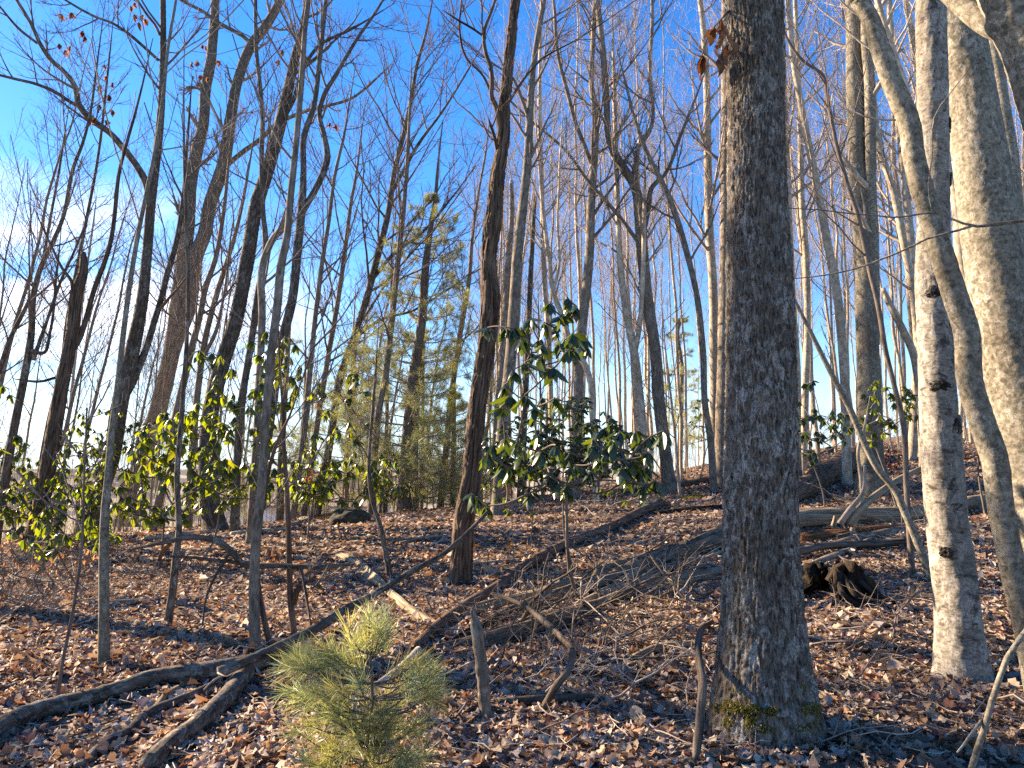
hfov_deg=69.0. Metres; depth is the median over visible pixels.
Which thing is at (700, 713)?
sapling
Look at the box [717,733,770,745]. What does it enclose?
dead twig
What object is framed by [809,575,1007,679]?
brushwood
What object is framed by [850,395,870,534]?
sapling
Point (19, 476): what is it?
bare tree
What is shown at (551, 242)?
bare tree
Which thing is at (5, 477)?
maple tree
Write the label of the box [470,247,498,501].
bare tree
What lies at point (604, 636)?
dead twig
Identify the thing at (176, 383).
bare tree
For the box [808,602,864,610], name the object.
dead twig
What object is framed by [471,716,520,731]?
dead twig
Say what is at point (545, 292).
maple tree
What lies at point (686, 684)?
dead twig
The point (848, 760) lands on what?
fallen stick
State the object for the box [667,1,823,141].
bare tree
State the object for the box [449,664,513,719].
dead twig
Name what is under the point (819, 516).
fallen log
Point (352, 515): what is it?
boulder
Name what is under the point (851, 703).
fallen stick
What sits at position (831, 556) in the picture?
fallen branch
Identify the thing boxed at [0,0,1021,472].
sky
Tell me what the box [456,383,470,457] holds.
bare tree
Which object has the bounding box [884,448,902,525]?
dry leaf sapling
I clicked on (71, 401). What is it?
bare tree
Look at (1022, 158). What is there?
bare tree
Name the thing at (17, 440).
rhododendron
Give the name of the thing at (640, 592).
dead twig
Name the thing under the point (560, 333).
bare tree
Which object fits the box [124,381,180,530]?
bare tree
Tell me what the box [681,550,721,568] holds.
splinter of wood
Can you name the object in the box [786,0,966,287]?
maple tree
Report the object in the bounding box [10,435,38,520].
bare tree
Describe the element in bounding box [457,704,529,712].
fallen branch
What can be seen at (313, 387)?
bare tree
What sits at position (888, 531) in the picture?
fallen log
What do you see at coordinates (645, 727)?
dead twig
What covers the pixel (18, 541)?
dry brush
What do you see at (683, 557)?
brushwood
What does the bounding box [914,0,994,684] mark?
birch tree
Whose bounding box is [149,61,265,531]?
maple tree
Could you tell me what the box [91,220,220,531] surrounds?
bare tree
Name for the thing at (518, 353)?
bare tree
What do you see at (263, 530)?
fallen log
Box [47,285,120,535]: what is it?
bare tree
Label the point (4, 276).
bare tree
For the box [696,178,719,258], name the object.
bare tree
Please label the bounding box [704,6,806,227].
bare tree
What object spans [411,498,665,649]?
fallen pole
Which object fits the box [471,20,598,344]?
bare tree
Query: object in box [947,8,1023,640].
beech tree
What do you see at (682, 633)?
dead twig
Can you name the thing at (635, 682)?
brushwood
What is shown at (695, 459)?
undergrowth
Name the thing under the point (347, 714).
pine sapling
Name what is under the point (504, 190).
bare tree
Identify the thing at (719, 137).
bare tree
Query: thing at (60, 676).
sapling
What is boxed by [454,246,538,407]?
bare tree
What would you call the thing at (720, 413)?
maple tree
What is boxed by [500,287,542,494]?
bare tree
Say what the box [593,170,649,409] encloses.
bare tree
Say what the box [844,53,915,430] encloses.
bare tree
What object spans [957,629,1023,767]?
sapling
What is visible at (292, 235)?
bare tree
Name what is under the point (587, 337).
bare tree
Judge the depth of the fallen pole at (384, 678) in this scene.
4.63 m
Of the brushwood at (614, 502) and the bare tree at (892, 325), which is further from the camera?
the bare tree at (892, 325)
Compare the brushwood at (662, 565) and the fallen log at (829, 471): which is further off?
the fallen log at (829, 471)
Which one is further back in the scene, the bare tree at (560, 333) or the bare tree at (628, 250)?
the bare tree at (560, 333)
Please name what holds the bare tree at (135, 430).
on the ground
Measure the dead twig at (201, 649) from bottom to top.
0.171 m
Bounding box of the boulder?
[329,507,371,524]
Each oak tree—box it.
[389,0,635,584]
[697,0,828,752]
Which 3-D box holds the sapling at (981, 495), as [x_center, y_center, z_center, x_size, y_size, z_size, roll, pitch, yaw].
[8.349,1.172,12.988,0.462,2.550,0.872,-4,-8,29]
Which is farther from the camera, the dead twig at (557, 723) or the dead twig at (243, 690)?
the dead twig at (243, 690)
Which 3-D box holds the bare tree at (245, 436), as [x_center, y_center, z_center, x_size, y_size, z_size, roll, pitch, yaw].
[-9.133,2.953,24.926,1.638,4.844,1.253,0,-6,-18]
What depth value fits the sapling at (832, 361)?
38.76 m
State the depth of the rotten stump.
7.97 m
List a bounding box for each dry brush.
[0,534,61,570]
[0,547,57,612]
[48,544,98,605]
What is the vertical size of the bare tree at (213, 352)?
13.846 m
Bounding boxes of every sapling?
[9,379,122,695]
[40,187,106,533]
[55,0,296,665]
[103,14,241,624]
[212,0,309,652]
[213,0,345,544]
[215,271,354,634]
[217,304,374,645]
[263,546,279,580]
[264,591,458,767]
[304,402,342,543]
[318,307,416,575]
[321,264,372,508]
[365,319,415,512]
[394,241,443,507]
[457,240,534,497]
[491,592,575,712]
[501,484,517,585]
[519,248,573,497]
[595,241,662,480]
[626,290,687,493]
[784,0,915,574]
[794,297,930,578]
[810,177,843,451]
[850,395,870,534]
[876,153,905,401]
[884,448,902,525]
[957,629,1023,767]
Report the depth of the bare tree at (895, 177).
23.94 m
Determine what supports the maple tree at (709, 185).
on the ground
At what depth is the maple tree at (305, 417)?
21.58 m
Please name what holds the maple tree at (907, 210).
on the ground
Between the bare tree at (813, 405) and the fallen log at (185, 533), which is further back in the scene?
the bare tree at (813, 405)
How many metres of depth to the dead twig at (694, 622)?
7.07 m
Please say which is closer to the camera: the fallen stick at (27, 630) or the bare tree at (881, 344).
the fallen stick at (27, 630)
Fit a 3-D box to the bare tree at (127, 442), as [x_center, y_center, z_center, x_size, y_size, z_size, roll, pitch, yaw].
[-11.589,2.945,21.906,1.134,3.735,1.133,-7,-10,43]
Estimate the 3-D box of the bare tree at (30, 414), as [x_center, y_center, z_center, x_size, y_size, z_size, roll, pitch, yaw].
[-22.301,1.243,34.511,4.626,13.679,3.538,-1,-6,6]
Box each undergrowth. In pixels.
[0,379,492,539]
[483,371,968,502]
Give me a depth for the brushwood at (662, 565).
8.70 m
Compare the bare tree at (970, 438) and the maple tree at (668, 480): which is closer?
the maple tree at (668, 480)
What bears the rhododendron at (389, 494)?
on the ground
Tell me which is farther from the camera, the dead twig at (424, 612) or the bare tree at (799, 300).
the bare tree at (799, 300)
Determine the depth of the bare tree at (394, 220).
24.81 m
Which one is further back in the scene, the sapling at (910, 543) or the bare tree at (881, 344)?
the bare tree at (881, 344)
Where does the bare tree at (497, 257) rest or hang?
on the ground
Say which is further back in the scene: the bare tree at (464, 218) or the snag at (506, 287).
the bare tree at (464, 218)
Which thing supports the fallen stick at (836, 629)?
on the ground
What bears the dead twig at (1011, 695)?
on the ground
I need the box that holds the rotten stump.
[802,559,907,609]
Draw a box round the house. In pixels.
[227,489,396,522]
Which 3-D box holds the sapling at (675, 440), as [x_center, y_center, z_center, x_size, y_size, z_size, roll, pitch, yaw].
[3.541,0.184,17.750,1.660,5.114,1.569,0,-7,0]
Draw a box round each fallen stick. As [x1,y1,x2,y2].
[0,628,58,632]
[179,631,248,646]
[226,720,249,729]
[399,535,450,543]
[434,652,467,661]
[437,684,463,748]
[449,558,519,567]
[452,660,474,671]
[463,706,500,726]
[498,693,588,705]
[590,697,630,759]
[632,641,693,658]
[665,685,711,763]
[706,741,737,748]
[807,625,866,630]
[823,695,888,711]
[826,494,857,506]
[830,613,932,626]
[843,717,863,766]
[859,725,901,759]
[860,643,913,653]
[869,690,939,707]
[986,634,1013,639]
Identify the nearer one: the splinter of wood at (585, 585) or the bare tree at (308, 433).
the splinter of wood at (585, 585)
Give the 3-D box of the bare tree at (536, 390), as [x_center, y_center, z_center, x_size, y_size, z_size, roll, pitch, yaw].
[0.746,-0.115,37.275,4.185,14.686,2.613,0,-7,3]
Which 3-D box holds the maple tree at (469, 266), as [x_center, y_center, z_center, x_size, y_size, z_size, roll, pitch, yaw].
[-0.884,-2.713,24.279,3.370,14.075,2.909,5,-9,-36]
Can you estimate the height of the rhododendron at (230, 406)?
3.838 m
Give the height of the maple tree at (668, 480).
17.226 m
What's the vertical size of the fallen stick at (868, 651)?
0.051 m
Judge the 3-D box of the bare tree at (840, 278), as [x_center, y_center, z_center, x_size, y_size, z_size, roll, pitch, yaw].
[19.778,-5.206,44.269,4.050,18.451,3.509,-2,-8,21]
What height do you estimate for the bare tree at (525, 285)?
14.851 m
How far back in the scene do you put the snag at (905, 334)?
16.21 m
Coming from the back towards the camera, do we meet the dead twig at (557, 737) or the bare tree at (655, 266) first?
the bare tree at (655, 266)
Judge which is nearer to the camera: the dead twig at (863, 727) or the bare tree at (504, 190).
the dead twig at (863, 727)
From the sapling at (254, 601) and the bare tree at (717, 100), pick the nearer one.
the sapling at (254, 601)
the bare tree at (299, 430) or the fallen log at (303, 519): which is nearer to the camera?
the fallen log at (303, 519)
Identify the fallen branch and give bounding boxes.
[0,510,488,767]
[131,535,349,625]
[334,551,450,628]
[435,592,633,648]
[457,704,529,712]
[461,552,645,616]
[590,566,721,607]
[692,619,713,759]
[801,538,906,554]
[802,536,873,569]
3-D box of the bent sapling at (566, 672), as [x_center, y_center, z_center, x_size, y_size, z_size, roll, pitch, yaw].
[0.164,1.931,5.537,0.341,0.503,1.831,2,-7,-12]
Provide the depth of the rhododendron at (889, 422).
13.88 m
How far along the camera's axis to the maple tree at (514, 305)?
17.61 m
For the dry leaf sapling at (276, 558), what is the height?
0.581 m
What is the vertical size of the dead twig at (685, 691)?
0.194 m
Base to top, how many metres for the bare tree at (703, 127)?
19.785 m
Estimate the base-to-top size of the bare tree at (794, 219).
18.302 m
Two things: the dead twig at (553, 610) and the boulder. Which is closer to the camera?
the dead twig at (553, 610)
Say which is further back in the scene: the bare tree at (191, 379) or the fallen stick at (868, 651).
the bare tree at (191, 379)
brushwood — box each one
[0,520,178,621]
[54,520,190,589]
[354,556,647,682]
[474,488,669,546]
[492,537,715,669]
[510,589,714,709]
[548,509,721,612]
[571,519,722,613]
[804,464,987,538]
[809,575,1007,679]
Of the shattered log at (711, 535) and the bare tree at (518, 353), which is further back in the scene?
the bare tree at (518, 353)
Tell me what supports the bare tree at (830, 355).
on the ground
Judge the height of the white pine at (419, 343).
12.283 m
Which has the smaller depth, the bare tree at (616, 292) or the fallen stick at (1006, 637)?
the fallen stick at (1006, 637)
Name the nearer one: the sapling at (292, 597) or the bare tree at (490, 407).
the sapling at (292, 597)
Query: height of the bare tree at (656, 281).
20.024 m
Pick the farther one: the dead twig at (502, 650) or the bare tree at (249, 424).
the bare tree at (249, 424)
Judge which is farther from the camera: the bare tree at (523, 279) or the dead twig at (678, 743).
the bare tree at (523, 279)
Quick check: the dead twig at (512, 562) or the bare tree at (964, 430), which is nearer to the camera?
the dead twig at (512, 562)
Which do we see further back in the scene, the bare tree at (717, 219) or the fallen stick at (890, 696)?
the bare tree at (717, 219)
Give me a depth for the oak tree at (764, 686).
4.46 m
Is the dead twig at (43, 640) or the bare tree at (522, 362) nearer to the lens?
the dead twig at (43, 640)
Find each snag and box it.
[12,38,152,548]
[491,180,513,494]
[516,196,536,497]
[881,287,922,486]
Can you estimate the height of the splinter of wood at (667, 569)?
0.206 m
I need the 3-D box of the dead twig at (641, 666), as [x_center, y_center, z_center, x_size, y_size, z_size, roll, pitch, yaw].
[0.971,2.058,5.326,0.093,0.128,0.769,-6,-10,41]
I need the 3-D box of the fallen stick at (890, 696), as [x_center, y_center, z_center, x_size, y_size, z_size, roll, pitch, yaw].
[2.530,2.036,4.825,0.048,0.023,0.440,6,-9,-38]
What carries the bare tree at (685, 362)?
on the ground
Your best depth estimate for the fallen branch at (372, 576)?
9.06 m
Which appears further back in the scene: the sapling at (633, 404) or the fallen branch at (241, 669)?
the sapling at (633, 404)
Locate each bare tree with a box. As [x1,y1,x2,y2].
[0,0,133,397]
[0,133,69,385]
[0,198,52,384]
[0,235,86,470]
[0,276,75,529]
[0,303,17,343]
[0,379,27,471]
[6,115,179,469]
[9,211,139,530]
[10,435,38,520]
[14,438,35,531]
[39,106,196,531]
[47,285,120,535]
[57,443,77,531]
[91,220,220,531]
[91,354,166,533]
[95,288,177,529]
[101,235,206,525]
[109,326,190,503]
[113,434,136,529]
[117,422,136,527]
[120,231,206,498]
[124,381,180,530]
[129,406,170,528]
[137,383,186,490]
[140,412,165,502]
[145,299,224,450]
[150,331,212,528]
[155,207,272,486]
[161,216,270,456]
[164,279,239,449]
[167,356,210,526]
[179,116,333,523]
[182,311,254,458]
[208,271,295,505]
[218,412,253,463]
[277,288,350,468]
[278,196,353,517]
[279,330,335,460]
[287,373,320,512]
[287,404,310,500]
[294,191,413,496]
[315,148,452,508]
[330,280,397,505]
[330,320,394,508]
[341,360,392,507]
[342,94,445,512]
[389,206,480,507]
[425,359,449,507]
[433,143,505,496]
[433,145,562,500]
[434,20,538,348]
[439,221,536,408]
[444,169,538,390]
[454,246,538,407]
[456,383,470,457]
[457,208,502,395]
[462,124,548,499]
[463,0,586,444]
[470,103,538,332]
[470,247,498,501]
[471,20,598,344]
[481,75,580,496]
[495,208,569,396]
[499,249,556,496]
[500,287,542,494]
[504,74,582,353]
[505,184,561,493]
[512,289,537,432]
[520,236,571,479]
[526,190,588,448]
[527,6,610,494]
[528,18,642,426]
[533,249,577,466]
[534,119,616,487]
[536,108,616,481]
[538,122,607,465]
[544,5,651,472]
[545,0,659,461]
[547,82,636,487]
[561,0,661,411]
[563,148,636,482]
[578,218,635,430]
[579,43,691,474]
[582,185,635,483]
[583,0,705,480]
[587,211,643,448]
[591,167,663,482]
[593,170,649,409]
[593,218,653,381]
[596,74,696,471]
[596,154,666,457]
[598,116,683,456]
[599,0,701,472]
[599,55,669,453]
[627,156,673,348]
[631,128,698,409]
[636,253,672,389]
[639,47,706,470]
[643,121,697,469]
[647,187,695,430]
[648,0,720,246]
[654,87,718,468]
[659,211,708,467]
[661,248,717,465]
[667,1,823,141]
[682,0,795,271]
[688,242,718,382]
[695,195,719,254]
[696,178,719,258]
[700,33,807,229]
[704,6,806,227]
[715,0,830,168]
[715,47,818,275]
[784,0,915,431]
[786,49,840,408]
[786,54,841,461]
[788,1,874,446]
[789,109,821,454]
[790,119,831,276]
[792,114,847,309]
[792,124,817,303]
[792,195,823,396]
[793,196,852,448]
[793,222,824,351]
[793,237,821,340]
[795,128,892,310]
[798,69,899,326]
[807,100,850,446]
[809,156,855,339]
[810,0,915,339]
[813,0,889,377]
[819,112,904,445]
[819,232,854,445]
[821,169,878,415]
[831,1,1023,147]
[834,215,898,354]
[843,232,902,337]
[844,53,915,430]
[846,232,893,335]
[847,122,912,394]
[851,215,892,435]
[876,113,915,449]
[876,117,915,247]
[876,162,966,437]
[877,1,950,204]
[877,151,972,442]
[883,0,1013,219]
[913,3,1023,213]
[914,23,963,456]
[1006,76,1023,191]
[1007,80,1023,197]
[1008,87,1023,173]
[1012,101,1023,184]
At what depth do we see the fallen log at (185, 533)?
14.98 m
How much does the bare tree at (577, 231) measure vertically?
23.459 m
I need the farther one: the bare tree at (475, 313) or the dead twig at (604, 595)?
the bare tree at (475, 313)
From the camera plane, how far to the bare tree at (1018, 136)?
24.76 m
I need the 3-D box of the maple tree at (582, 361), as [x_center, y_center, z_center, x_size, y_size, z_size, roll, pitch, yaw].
[0.648,-2.615,18.923,3.125,11.344,3.620,3,-8,-20]
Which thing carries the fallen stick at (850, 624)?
on the ground
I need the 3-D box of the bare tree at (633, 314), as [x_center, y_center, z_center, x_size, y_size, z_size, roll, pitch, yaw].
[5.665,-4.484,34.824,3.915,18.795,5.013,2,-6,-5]
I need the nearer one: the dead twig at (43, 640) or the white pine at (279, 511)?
the dead twig at (43, 640)
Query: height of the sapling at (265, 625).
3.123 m
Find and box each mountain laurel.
[481,472,647,546]
[482,396,646,563]
[687,399,708,477]
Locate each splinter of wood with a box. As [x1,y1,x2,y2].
[558,579,597,600]
[590,581,629,594]
[610,562,657,584]
[629,566,685,580]
[643,563,669,571]
[646,555,706,579]
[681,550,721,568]
[689,561,718,570]
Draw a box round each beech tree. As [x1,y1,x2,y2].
[850,0,1023,688]
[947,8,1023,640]
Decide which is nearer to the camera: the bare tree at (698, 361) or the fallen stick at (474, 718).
the fallen stick at (474, 718)
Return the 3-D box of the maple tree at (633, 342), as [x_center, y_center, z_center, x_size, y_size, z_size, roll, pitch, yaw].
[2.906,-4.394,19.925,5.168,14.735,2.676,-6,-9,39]
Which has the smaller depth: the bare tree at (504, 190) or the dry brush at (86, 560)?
the dry brush at (86, 560)
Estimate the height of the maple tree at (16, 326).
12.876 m
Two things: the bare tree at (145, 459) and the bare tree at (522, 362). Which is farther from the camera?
the bare tree at (522, 362)
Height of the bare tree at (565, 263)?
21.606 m
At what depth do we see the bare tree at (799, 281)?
51.23 m
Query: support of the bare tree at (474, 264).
on the ground
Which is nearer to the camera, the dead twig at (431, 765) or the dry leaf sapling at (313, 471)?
the dead twig at (431, 765)
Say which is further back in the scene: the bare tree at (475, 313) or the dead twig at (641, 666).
the bare tree at (475, 313)
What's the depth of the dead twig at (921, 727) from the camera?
4.15 m
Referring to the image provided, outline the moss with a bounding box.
[680,494,704,499]
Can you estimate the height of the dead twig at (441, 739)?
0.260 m
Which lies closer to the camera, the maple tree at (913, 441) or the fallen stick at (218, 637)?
the fallen stick at (218, 637)
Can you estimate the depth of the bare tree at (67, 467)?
32.15 m
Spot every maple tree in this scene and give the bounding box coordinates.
[0,0,132,544]
[0,0,235,528]
[0,48,125,373]
[24,0,168,476]
[88,59,294,528]
[111,0,390,526]
[146,0,313,532]
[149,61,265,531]
[198,0,420,530]
[236,2,393,519]
[274,39,411,516]
[327,0,477,514]
[433,109,521,507]
[437,0,593,515]
[463,0,712,491]
[464,62,607,501]
[488,0,583,494]
[513,0,670,500]
[561,0,701,491]
[572,1,726,490]
[638,0,726,442]
[653,0,727,482]
[702,0,915,484]
[708,12,882,475]
[716,0,845,470]
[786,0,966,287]
[789,0,1023,278]
[792,0,914,497]
[805,0,920,465]
[819,0,916,349]
[873,0,952,461]
[899,7,1023,235]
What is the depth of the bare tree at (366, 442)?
25.34 m
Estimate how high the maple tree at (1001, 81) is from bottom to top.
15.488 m
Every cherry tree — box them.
[245,0,386,535]
[310,0,510,517]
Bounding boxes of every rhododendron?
[0,386,29,463]
[0,439,118,556]
[0,448,60,539]
[19,516,121,598]
[59,408,156,532]
[110,403,234,568]
[141,331,311,556]
[171,467,248,515]
[276,373,400,538]
[289,436,334,518]
[365,450,412,509]
[463,297,671,609]
[798,380,849,506]
[844,380,918,505]
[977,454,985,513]
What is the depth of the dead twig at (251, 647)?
5.93 m
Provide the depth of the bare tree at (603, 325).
41.18 m
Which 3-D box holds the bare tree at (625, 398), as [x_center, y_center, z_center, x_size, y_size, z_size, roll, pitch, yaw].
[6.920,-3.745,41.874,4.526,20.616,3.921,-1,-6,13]
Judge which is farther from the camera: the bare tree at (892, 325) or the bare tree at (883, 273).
the bare tree at (883, 273)
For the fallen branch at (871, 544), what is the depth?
10.65 m
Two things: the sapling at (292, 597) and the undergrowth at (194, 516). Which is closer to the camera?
the sapling at (292, 597)
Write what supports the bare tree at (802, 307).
on the ground
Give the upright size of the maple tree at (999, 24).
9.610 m
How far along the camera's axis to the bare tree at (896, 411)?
33.39 m
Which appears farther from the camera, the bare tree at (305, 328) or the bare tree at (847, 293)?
the bare tree at (305, 328)
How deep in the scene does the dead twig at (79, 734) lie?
4.45 m
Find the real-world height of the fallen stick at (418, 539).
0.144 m
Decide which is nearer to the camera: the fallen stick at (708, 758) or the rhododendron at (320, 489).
the fallen stick at (708, 758)
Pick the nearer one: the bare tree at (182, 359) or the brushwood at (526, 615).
the brushwood at (526, 615)
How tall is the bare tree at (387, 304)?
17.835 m
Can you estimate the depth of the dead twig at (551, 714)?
4.53 m
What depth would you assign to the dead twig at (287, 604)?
7.70 m
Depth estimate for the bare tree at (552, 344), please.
43.50 m
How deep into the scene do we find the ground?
5.96 m
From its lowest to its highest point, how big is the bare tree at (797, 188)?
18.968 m
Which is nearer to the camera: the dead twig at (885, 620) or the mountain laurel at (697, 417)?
the dead twig at (885, 620)
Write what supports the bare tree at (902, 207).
on the ground
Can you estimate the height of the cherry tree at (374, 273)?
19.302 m
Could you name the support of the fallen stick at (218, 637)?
on the ground
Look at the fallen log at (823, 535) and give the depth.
11.71 m
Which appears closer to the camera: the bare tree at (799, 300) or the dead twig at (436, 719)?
the dead twig at (436, 719)
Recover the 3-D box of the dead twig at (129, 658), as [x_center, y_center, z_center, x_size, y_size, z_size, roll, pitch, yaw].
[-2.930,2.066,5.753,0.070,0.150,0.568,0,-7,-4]
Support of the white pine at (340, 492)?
on the ground
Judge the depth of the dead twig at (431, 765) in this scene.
3.74 m
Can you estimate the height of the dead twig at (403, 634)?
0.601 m
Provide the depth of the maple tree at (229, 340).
17.43 m
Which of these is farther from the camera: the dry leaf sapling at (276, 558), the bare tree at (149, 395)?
the bare tree at (149, 395)
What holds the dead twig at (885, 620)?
on the ground
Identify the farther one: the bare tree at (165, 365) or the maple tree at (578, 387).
the bare tree at (165, 365)
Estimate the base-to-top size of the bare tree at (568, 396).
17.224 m
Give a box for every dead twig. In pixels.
[21,631,62,647]
[68,698,152,743]
[106,751,183,757]
[110,639,157,642]
[117,623,163,634]
[117,647,144,660]
[186,630,220,661]
[206,687,270,697]
[223,637,284,657]
[271,602,315,609]
[352,734,453,767]
[363,596,447,687]
[391,713,451,738]
[403,589,447,624]
[405,581,439,616]
[433,724,530,754]
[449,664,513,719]
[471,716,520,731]
[472,610,533,692]
[495,551,527,575]
[500,600,519,651]
[512,643,584,682]
[522,696,605,738]
[524,727,577,749]
[530,581,570,635]
[534,699,576,727]
[564,645,598,688]
[580,627,628,649]
[587,582,618,612]
[604,732,745,744]
[607,562,658,631]
[623,664,666,674]
[628,615,696,666]
[628,721,670,743]
[630,718,703,749]
[636,614,717,640]
[641,734,735,743]
[643,689,707,721]
[667,671,711,694]
[668,570,680,609]
[671,606,715,622]
[672,530,701,585]
[676,662,694,710]
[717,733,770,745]
[762,750,828,759]
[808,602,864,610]
[823,681,916,741]
[831,686,875,715]
[842,615,927,622]
[855,699,963,743]
[888,604,932,609]
[889,663,931,679]
[896,612,932,630]
[939,695,1007,730]
[997,693,1023,702]
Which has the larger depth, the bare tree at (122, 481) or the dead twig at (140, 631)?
the bare tree at (122, 481)
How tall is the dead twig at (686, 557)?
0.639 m
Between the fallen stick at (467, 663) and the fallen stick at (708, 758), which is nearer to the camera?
the fallen stick at (708, 758)
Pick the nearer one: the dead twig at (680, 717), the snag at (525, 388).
the dead twig at (680, 717)
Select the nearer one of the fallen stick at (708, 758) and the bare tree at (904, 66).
the fallen stick at (708, 758)
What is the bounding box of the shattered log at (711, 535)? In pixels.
[451,522,722,655]
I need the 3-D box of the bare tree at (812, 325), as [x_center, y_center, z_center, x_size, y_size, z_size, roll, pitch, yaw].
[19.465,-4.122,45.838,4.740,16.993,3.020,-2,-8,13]
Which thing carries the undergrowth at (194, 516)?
on the ground
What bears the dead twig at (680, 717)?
on the ground
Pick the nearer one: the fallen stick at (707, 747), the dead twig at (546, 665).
the fallen stick at (707, 747)
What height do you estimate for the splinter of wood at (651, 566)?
0.186 m
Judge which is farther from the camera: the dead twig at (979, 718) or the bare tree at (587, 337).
the bare tree at (587, 337)
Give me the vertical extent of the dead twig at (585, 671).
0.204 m
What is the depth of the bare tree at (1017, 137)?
23.82 m
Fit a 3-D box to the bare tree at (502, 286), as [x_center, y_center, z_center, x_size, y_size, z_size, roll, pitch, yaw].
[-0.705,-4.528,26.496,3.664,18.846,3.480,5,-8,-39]
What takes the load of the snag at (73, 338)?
on the ground
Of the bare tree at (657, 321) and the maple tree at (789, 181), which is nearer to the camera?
the maple tree at (789, 181)
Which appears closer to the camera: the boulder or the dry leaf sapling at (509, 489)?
the dry leaf sapling at (509, 489)
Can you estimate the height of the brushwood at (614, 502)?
1.457 m
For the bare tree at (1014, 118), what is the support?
on the ground
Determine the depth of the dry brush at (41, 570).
7.68 m
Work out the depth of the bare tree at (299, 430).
26.39 m
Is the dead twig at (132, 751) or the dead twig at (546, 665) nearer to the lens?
the dead twig at (132, 751)
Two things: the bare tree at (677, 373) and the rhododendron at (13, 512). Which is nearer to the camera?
the rhododendron at (13, 512)
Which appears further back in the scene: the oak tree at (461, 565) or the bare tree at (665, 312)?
the bare tree at (665, 312)
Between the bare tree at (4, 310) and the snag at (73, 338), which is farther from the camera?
the bare tree at (4, 310)
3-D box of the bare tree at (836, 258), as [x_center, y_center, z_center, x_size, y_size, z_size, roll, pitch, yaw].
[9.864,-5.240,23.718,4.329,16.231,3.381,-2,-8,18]
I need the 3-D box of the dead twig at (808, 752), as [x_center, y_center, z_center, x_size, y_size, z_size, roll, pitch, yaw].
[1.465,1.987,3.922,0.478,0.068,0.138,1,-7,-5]
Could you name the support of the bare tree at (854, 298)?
on the ground
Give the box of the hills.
[1,469,658,521]
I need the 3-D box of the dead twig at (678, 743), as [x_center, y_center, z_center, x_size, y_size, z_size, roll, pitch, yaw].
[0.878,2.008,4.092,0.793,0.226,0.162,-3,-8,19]
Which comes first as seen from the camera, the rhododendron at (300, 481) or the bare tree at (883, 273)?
the rhododendron at (300, 481)
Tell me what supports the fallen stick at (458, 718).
on the ground
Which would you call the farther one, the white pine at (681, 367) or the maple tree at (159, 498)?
the white pine at (681, 367)
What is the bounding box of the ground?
[0,428,1023,767]
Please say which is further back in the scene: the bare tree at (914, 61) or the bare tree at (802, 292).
the bare tree at (802, 292)
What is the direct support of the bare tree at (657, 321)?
on the ground
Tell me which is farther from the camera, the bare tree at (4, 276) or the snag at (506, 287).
the bare tree at (4, 276)
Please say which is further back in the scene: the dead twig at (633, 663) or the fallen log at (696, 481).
the fallen log at (696, 481)
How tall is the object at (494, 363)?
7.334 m
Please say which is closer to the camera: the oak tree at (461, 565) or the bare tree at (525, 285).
the oak tree at (461, 565)
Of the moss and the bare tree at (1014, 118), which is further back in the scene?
the bare tree at (1014, 118)
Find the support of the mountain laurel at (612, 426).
on the ground
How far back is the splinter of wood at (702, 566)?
9.61 m
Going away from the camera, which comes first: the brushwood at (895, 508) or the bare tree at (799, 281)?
the brushwood at (895, 508)
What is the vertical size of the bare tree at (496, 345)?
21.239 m
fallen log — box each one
[143,529,215,540]
[230,527,285,535]
[291,507,349,525]
[587,477,708,499]
[654,504,721,514]
[798,445,857,501]
[799,465,985,527]
[800,524,905,542]
[808,459,827,468]
[836,526,917,540]
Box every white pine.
[226,327,322,522]
[279,342,398,512]
[313,120,496,510]
[333,313,491,509]
[393,371,516,508]
[650,316,707,457]
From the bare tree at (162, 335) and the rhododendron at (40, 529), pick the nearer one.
the rhododendron at (40, 529)
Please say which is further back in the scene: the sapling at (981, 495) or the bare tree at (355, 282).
the bare tree at (355, 282)
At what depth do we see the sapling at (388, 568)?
9.79 m
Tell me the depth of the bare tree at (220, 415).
32.45 m
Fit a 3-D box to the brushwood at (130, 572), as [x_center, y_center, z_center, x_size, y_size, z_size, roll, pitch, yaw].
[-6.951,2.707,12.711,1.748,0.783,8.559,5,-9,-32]
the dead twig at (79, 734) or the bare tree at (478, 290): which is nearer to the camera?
the dead twig at (79, 734)
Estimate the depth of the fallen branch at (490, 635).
6.65 m
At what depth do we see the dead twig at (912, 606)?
7.33 m
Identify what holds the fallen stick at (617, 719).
on the ground
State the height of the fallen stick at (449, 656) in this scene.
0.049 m
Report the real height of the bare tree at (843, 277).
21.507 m
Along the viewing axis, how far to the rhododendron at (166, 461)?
10.77 m
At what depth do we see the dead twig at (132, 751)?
3.98 m
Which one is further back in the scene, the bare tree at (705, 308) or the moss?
the bare tree at (705, 308)
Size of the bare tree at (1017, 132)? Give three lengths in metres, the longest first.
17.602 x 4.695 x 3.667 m
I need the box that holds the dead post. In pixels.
[470,606,492,718]
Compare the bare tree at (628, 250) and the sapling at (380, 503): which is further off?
the bare tree at (628, 250)
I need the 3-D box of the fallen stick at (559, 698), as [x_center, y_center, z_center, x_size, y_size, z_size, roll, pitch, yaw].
[0.210,2.057,4.860,0.606,0.062,0.059,1,-7,-10]
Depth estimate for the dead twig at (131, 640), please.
6.24 m
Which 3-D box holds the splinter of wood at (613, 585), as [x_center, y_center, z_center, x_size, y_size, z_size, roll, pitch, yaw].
[1.075,2.352,8.448,0.052,0.130,1.452,-5,-9,34]
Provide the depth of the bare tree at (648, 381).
26.49 m
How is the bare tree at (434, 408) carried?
on the ground
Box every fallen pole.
[374,646,421,689]
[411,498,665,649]
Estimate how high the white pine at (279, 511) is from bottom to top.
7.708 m
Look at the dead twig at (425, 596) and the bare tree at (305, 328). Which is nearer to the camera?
the dead twig at (425, 596)

